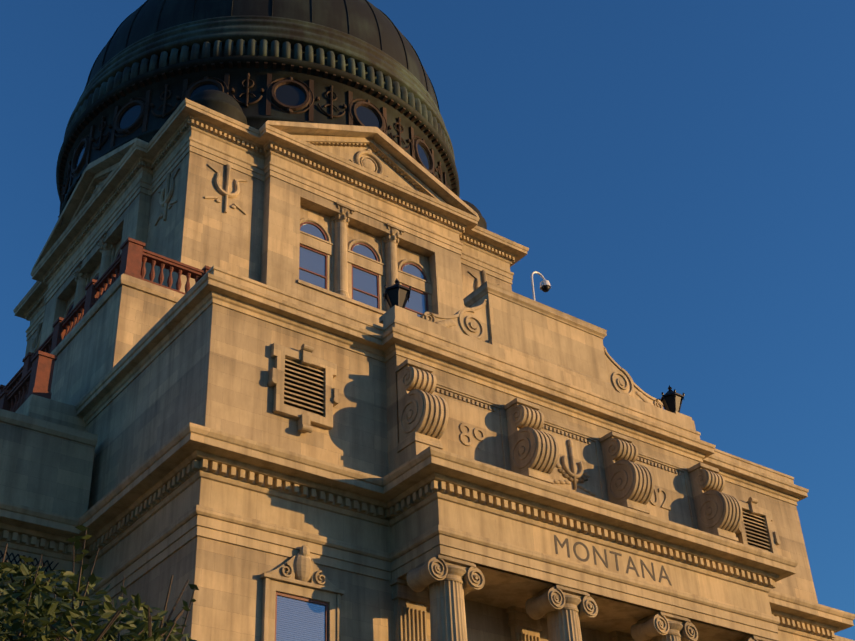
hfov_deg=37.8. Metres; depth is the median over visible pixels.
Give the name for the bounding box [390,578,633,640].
pilasters
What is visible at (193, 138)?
tower entablature
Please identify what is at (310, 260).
tower glass
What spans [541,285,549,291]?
security camera dome
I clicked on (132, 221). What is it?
tower face
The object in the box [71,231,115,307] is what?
tower columns
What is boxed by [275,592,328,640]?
window frames
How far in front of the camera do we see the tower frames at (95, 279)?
69.09 m
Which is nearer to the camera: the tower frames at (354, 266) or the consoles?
the consoles
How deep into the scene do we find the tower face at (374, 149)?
65.60 m
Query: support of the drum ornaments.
attached to the dome at (363, 25)
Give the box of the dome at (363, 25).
[56,0,459,229]
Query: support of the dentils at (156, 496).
attached to the entablature at (217, 506)
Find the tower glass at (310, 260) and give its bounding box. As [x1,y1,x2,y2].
[299,224,426,316]
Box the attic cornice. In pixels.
[75,265,808,505]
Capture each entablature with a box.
[0,422,854,640]
[13,98,528,340]
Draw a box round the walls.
[0,285,817,640]
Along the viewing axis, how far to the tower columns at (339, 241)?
64.89 m
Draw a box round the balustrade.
[0,237,210,411]
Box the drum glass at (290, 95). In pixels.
[75,84,429,169]
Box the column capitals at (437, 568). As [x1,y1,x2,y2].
[406,554,774,640]
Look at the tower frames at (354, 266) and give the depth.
64.44 m
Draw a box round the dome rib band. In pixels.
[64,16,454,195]
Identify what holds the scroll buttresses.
on the raised block at (524, 326)
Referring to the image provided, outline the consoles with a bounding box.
[395,359,742,541]
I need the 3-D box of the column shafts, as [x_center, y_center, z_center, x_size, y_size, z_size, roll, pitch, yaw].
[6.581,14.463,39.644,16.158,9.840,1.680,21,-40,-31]
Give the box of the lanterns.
[383,278,684,412]
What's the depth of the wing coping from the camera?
44.11 m
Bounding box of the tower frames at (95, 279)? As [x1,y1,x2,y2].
[66,251,119,315]
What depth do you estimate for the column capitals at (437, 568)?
40.74 m
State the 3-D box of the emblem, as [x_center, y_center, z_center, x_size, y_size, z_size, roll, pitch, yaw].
[5.464,5.404,47.053,2.180,2.100,0.180,21,-40,-31]
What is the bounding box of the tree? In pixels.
[0,525,198,640]
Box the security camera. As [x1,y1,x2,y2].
[531,271,550,299]
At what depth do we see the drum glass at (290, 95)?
69.62 m
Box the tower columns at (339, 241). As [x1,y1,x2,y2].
[330,202,403,311]
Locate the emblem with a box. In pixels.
[554,439,595,494]
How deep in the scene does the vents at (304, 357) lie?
41.75 m
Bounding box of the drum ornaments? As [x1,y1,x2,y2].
[58,61,456,217]
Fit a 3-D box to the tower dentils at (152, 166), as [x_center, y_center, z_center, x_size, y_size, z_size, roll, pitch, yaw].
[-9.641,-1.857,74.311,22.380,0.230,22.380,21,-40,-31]
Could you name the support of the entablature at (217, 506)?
attached to the walls
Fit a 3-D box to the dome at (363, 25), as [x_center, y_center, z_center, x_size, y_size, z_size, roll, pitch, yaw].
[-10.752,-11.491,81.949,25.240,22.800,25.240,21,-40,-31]
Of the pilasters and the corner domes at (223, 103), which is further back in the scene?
the corner domes at (223, 103)
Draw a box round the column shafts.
[428,579,681,640]
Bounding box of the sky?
[0,0,854,639]
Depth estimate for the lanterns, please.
46.49 m
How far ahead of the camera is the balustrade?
51.72 m
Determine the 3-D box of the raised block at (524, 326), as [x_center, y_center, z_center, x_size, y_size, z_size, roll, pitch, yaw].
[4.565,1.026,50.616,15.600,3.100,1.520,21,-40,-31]
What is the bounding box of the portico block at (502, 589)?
[383,308,749,640]
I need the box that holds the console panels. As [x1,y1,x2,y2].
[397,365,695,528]
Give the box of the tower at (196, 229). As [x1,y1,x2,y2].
[25,151,511,355]
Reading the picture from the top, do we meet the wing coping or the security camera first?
the security camera
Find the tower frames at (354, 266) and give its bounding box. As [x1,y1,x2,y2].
[299,222,428,314]
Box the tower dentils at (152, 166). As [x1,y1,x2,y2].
[25,119,514,320]
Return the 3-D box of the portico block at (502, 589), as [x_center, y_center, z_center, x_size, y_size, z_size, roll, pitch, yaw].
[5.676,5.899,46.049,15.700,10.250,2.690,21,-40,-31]
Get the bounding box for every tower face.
[31,138,179,352]
[204,120,499,326]
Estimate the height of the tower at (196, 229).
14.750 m
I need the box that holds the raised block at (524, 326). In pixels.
[379,281,691,419]
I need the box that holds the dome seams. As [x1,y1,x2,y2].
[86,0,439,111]
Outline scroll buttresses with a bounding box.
[420,299,662,408]
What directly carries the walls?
on the ground
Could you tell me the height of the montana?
0.700 m
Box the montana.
[554,535,671,585]
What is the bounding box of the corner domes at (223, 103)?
[189,90,486,229]
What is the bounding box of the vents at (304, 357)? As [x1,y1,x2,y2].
[267,343,780,554]
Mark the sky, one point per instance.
(679, 175)
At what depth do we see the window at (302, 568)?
37.37 m
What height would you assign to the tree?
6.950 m
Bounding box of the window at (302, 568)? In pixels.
[260,545,344,640]
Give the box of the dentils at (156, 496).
[1,459,834,639]
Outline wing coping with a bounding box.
[0,409,854,640]

